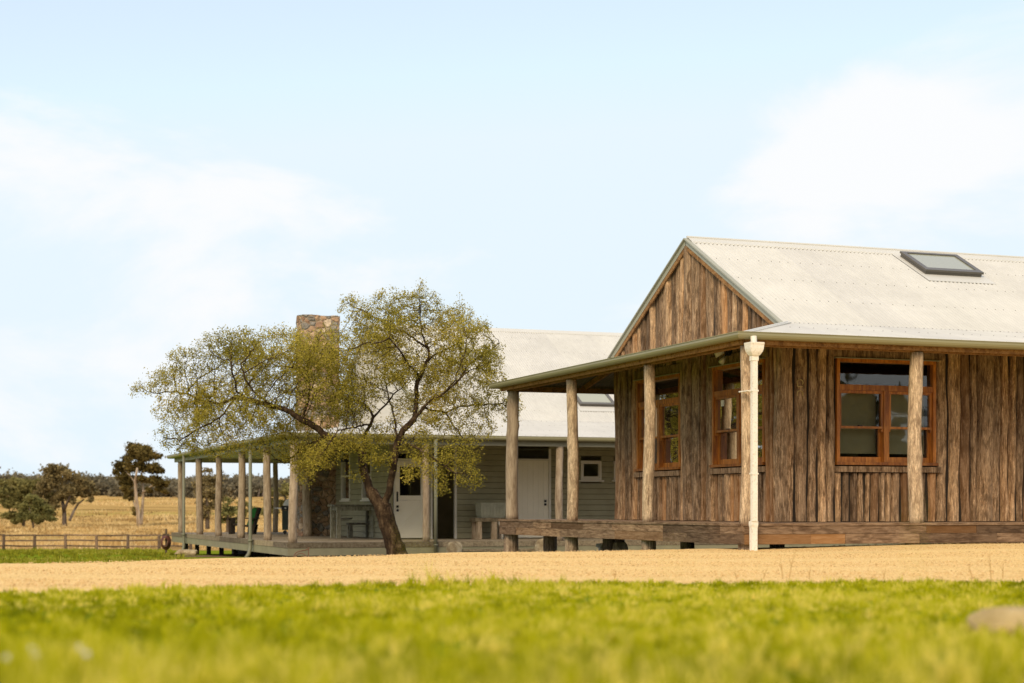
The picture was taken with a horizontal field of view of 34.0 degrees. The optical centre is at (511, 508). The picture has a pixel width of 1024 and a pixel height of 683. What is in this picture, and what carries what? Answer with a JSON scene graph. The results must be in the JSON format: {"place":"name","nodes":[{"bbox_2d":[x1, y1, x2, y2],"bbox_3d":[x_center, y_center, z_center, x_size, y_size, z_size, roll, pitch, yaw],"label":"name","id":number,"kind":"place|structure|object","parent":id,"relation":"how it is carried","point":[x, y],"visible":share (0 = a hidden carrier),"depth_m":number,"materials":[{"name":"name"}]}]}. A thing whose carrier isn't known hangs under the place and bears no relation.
{"place":"outdoors","nodes":[
{"label":"outdoors","id":0,"kind":"place"},
{"bbox_2d":[0,546,201,563],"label":"back lawn grass","id":1,"kind":"structure","parent":0,"point":[46,553],"depth_m":47.33,"materials":[{"name":"green plant"}]},
{"bbox_2d":[0,542,1023,592],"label":"gravel driveway","id":2,"kind":"structure","parent":0,"point":[458,558],"depth_m":14.85,"materials":[{"name":"beige gravel"}]},
{"bbox_2d":[614,550,1003,578],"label":"dry stalks","id":3,"kind":"object","parent":2,"relation":"on","point":[882,572],"visible":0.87,"depth_m":11.80,"materials":[{"name":"beige plant"}]},
{"bbox_2d":[0,495,1023,682],"bbox_3d":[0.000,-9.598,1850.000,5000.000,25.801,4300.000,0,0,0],"label":"ground","id":4,"kind":"structure","parent":0,"point":[166,509],"depth_m":139.73,"materials":[{"name":"beige soil"}]},
{"bbox_2d":[2,654,8,666],"bbox_3d":[-0.921,0.300,3.050,0.014,0.072,0.013,0,0,19],"label":"clover flower","id":5,"kind":"object","parent":4,"relation":"on","point":[4,657],"visible":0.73,"depth_m":3.05,"materials":[{"name":"beige plant"}]},
{"bbox_2d":[0,476,54,525],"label":"spreading tree","id":6,"kind":"object","parent":4,"relation":"on","point":[18,490],"visible":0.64,"depth_m":236.74,"materials":[{"name":"green plant"}]},
{"bbox_2d":[15,493,58,527],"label":"tree","id":7,"kind":"object","parent":4,"relation":"on","point":[36,509],"visible":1,"depth_m":214.59,"materials":[{"name":"green plant"}]},
{"bbox_2d":[31,462,100,525],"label":"spreading tree","id":8,"kind":"object","parent":4,"relation":"on","point":[55,474],"visible":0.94,"depth_m":234.54,"materials":[{"name":"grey plant"}]},
{"bbox_2d":[77,644,83,673],"bbox_3d":[-0.825,0.300,3.200,0.013,0.081,0.013,0,0,0],"label":"clover flower","id":9,"kind":"object","parent":4,"relation":"on","point":[79,647],"visible":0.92,"depth_m":3.20,"materials":[{"name":"yellow plant"}]},
{"bbox_2d":[83,651,89,668],"bbox_3d":[-0.788,0.301,3.100,0.013,0.074,0.013,0,0,-44],"label":"clover flower","id":10,"kind":"object","parent":4,"relation":"on","point":[85,654],"visible":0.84,"depth_m":3.10,"materials":[{"name":"beige plant"}]},
{"bbox_2d":[0,534,191,549],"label":"post and rail fence","id":11,"kind":"object","parent":4,"relation":"on","point":[96,540],"visible":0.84,"depth_m":120.03,"materials":[{"name":"brown wood"}]},
{"bbox_2d":[110,440,170,525],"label":"gum tree","id":12,"kind":"object","parent":4,"relation":"on","point":[126,466],"visible":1,"depth_m":249.41,"materials":[{"name":"green plant"}]},
{"bbox_2d":[0,495,287,549],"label":"dry paddock grass","id":13,"kind":"structure","parent":4,"relation":"on","point":[124,530],"depth_m":207.91,"materials":[{"name":"beige plant"}]},
{"bbox_2d":[0,467,289,498],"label":"woodland","id":14,"kind":"object","parent":4,"relation":"on","point":[107,485],"visible":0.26,"depth_m":462.35,"materials":[{"name":"green plant"}]},
{"bbox_2d":[161,529,170,552],"bbox_3d":[-11.661,1.111,56.368,0.357,0.850,0.242,0,0,0],"label":"hose reel","id":15,"kind":"object","parent":4,"relation":"on","point":[166,536],"visible":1,"depth_m":56.35,"materials":[{"name":"brown metal"}]},
{"bbox_2d":[174,549,197,554],"bbox_3d":[-9.823,1.343,50.505,0.720,0.217,0.578,0,0,-15],"label":"flat rock","id":16,"kind":"object","parent":4,"relation":"on","point":[188,551],"visible":0.66,"depth_m":50.28,"materials":[{"name":"stone"}]},
{"bbox_2d":[190,467,226,528],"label":"paddock tree","id":17,"kind":"object","parent":4,"relation":"on","point":[209,480],"visible":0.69,"depth_m":169.51,"materials":[{"name":"green plant"}]},
{"bbox_2d":[212,497,237,531],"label":"paddock tree","id":18,"kind":"object","parent":4,"relation":"on","point":[228,510],"visible":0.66,"depth_m":149.79,"materials":[{"name":"green plant"}]},
{"bbox_2d":[233,501,263,516],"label":"paddock tree","id":19,"kind":"object","parent":4,"relation":"on","point":[247,511],"visible":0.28,"depth_m":189.57,"materials":[{"name":"green plant"}]},
{"bbox_2d":[260,480,289,514],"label":"paddock tree","id":20,"kind":"object","parent":4,"relation":"on","point":[284,491],"visible":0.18,"depth_m":229.32,"materials":[{"name":"green plant"}]},
{"bbox_2d":[293,547,309,556],"bbox_3d":[-4.806,1.046,38.176,0.376,0.315,0.073,0,0,0],"label":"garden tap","id":21,"kind":"object","parent":4,"relation":"on","point":[302,553],"visible":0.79,"depth_m":38.16,"materials":[{"name":"metal"}]},
{"bbox_2d":[128,278,525,554],"bbox_3d":[-3.770,-1.708,33.494,8.100,5.810,3.040,0,0,0],"label":"courtyard tree","id":22,"kind":"object","parent":4,"relation":"on","point":[394,544],"visible":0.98,"depth_m":33.21,"materials":[{"name":"green plant"}]},
{"bbox_2d":[446,541,462,552],"bbox_3d":[-1.365,1.056,40.115,0.375,0.538,0.329,0,0,-23],"label":"step stone","id":23,"kind":"object","parent":4,"relation":"on","point":[453,546],"visible":0.49,"depth_m":40.00,"materials":[{"name":"stone"}]},
{"bbox_2d":[409,520,507,682],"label":"grass tuft","id":24,"kind":"object","parent":4,"relation":"on","point":[433,645],"visible":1,"depth_m":0.93,"materials":[{"name":"green plant"}]},
{"bbox_2d":[462,548,534,551],"bbox_3d":[-0.401,1.143,40.740,1.900,0.315,0.440,0,0,-20],"label":"deck step","id":25,"kind":"object","parent":4,"relation":"on","point":[498,550],"visible":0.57,"depth_m":40.48,"materials":[{"name":"grey wood"}]},
{"bbox_2d":[0,561,1023,682],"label":"lawn grass","id":26,"kind":"structure","parent":4,"relation":"on","point":[219,659],"depth_m":4.77,"materials":[{"name":"green plant"}]},
{"bbox_2d":[534,538,542,551],"bbox_3d":[0.766,0.927,40.792,0.353,0.394,0.386,0,0,38],"label":"step stone","id":27,"kind":"object","parent":4,"relation":"on","point":[539,546],"visible":0.26,"depth_m":40.67,"materials":[{"name":"stone"}]},
{"bbox_2d":[167,314,922,557],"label":"weatherboard homestead","id":28,"kind":"structure","parent":4,"relation":"on","point":[542,465],"depth_m":45.94,"materials":[{"name":"paint"}]},
{"bbox_2d":[228,507,261,533],"bbox_3d":[-8.412,0.390,52.800,0.960,0.840,0.800,0,0,0],"label":"garden armchair","id":29,"kind":"object","parent":28,"relation":"on","point":[232,524],"visible":0.8,"depth_m":52.52,"materials":[{"name":"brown wood"}]},
{"bbox_2d":[247,507,256,524],"bbox_3d":[-8.168,0.255,52.800,0.330,0.570,0.480,0,0,0],"label":"cushion","id":30,"kind":"object","parent":29,"relation":"on","point":[254,511],"visible":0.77,"depth_m":52.56,"materials":[{"name":"green fabric"}]},
{"bbox_2d":[274,499,288,533],"bbox_3d":[-6.964,0.230,53.570,1.240,1.160,0.620,0,0,-5],"label":"barbecue","id":31,"kind":"object","parent":28,"relation":"on","point":[285,506],"visible":0.39,"depth_m":53.31,"materials":[{"name":"black metal"}]},
{"bbox_2d":[340,450,348,462],"bbox_3d":[-4.518,-1.625,45.095,0.250,0.790,0.250,0,0,0],"label":"pendant lamp","id":32,"kind":"object","parent":28,"relation":"hanging from","point":[344,460],"visible":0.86,"depth_m":45.01,"materials":[{"name":"black metal"}]},
{"bbox_2d":[339,452,350,501],"bbox_3d":[-4.795,-0.908,48.404,0.135,1.425,1.110,0,0,-20],"label":"window","id":33,"kind":"structure","parent":28,"relation":"in","point":[345,482],"depth_m":48.57,"materials":[{"name":"white paint"}]},
{"bbox_2d":[328,505,375,538],"bbox_3d":[-4.322,0.352,45.597,1.240,0.915,0.793,0,0,-20],"label":"bar table","id":34,"kind":"object","parent":28,"relation":"on","point":[338,509],"visible":0.84,"depth_m":45.36,"materials":[{"name":"paint"}]},
{"bbox_2d":[346,523,369,537],"bbox_3d":[-4.178,0.600,46.000,0.700,0.420,0.320,0,0,-20],"label":"wooden stool","id":35,"kind":"object","parent":28,"relation":"on","point":[349,530],"visible":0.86,"depth_m":45.80,"materials":[{"name":"paint"}]},
{"bbox_2d":[360,449,371,500],"bbox_3d":[-3.993,-0.908,46.200,0.135,1.425,1.080,0,0,-20],"label":"window","id":36,"kind":"structure","parent":28,"relation":"in","point":[364,496],"depth_m":46.30,"materials":[{"name":"white paint"}]},
{"bbox_2d":[393,458,422,538],"bbox_3d":[-2.686,-0.255,44.223,0.900,2.130,0.153,0,0,-20],"label":"door","id":37,"kind":"structure","parent":28,"relation":"in","point":[405,508],"depth_m":44.19,"materials":[{"name":"paint"}]},
{"bbox_2d":[469,518,505,538],"bbox_3d":[-0.593,0.530,44.427,0.940,0.560,0.560,0,0,-20],"label":"wash bench","id":38,"kind":"object","parent":28,"relation":"on","point":[476,528],"visible":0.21,"depth_m":44.21,"materials":[{"name":"grey wood"}]},
{"bbox_2d":[475,503,505,517],"bbox_3d":[-0.571,0.048,44.454,0.720,0.400,0.493,0,0,-20],"label":"concrete tub","id":39,"kind":"object","parent":38,"relation":"on","point":[490,510],"visible":0.98,"depth_m":44.25,"materials":[{"name":"grey concrete"}]},
{"bbox_2d":[518,449,550,537],"bbox_3d":[0.573,-0.405,45.398,1.035,2.430,0.093,0,0,-20],"label":"door","id":40,"kind":"structure","parent":28,"relation":"in","point":[534,477],"depth_m":45.42,"materials":[{"name":"paint"}]},
{"bbox_2d":[579,461,603,481],"bbox_3d":[2.166,-1.022,46.028,0.730,0.575,0.135,0,0,-20],"label":"window","id":41,"kind":"structure","parent":28,"relation":"in","point":[598,478],"depth_m":46.01,"materials":[{"name":"white paint"}]},
{"bbox_2d":[596,543,602,550],"bbox_3d":[1.561,0.726,29.500,0.172,0.220,0.172,0,0,0],"label":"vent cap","id":42,"kind":"object","parent":4,"relation":"on","point":[599,546],"visible":0.69,"depth_m":29.46,"materials":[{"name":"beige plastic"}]},
{"bbox_2d":[613,541,627,550],"bbox_3d":[1.837,0.667,28.510,0.250,0.210,0.333,0,0,-11],"label":"step stone","id":43,"kind":"object","parent":4,"relation":"on","point":[620,546],"visible":0.66,"depth_m":28.37,"materials":[{"name":"stone"}]},
{"bbox_2d":[651,540,694,682],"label":"grass tuft","id":44,"kind":"object","parent":4,"relation":"on","point":[663,670],"visible":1,"depth_m":1.25,"materials":[{"name":"green plant"}]},
{"bbox_2d":[489,236,1023,551],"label":"slab cottage","id":45,"kind":"structure","parent":4,"relation":"on","point":[776,394],"depth_m":25.79,"materials":[{"name":"brown wood"}]},
{"bbox_2d":[633,372,680,470],"bbox_3d":[2.539,-1.451,28.614,0.210,1.602,1.820,0,0,-20],"label":"window","id":46,"kind":"structure","parent":45,"relation":"in","point":[667,387],"depth_m":28.53,"materials":[{"name":"brown wood"}]},
{"bbox_2d":[708,358,765,467],"bbox_3d":[3.533,-1.451,25.885,0.210,1.602,1.790,0,0,-20],"label":"window","id":47,"kind":"structure","parent":45,"relation":"in","point":[726,378],"depth_m":26.24,"materials":[{"name":"brown wood"}]},
{"bbox_2d":[834,357,938,465],"bbox_3d":[5.624,-1.451,25.350,1.810,1.602,0.295,0,0,-20],"label":"window","id":48,"kind":"structure","parent":45,"relation":"in","point":[855,405],"depth_m":25.34,"materials":[{"name":"brown wood"}]},
{"bbox_2d":[851,486,915,682],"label":"grass tuft","id":49,"kind":"object","parent":4,"relation":"on","point":[892,679],"visible":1,"depth_m":1.21,"materials":[{"name":"green plant"}]},
{"bbox_2d":[966,606,1023,636],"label":"stone","id":50,"kind":"object","parent":4,"relation":"on","point":[1003,616],"visible":0.59,"depth_m":5.11,"materials":[{"name":"beige stone"}]},
{"bbox_2d":[0,0,1023,479],"label":"sky","id":51,"kind":"structure","parent":0,"point":[172,172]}
]}

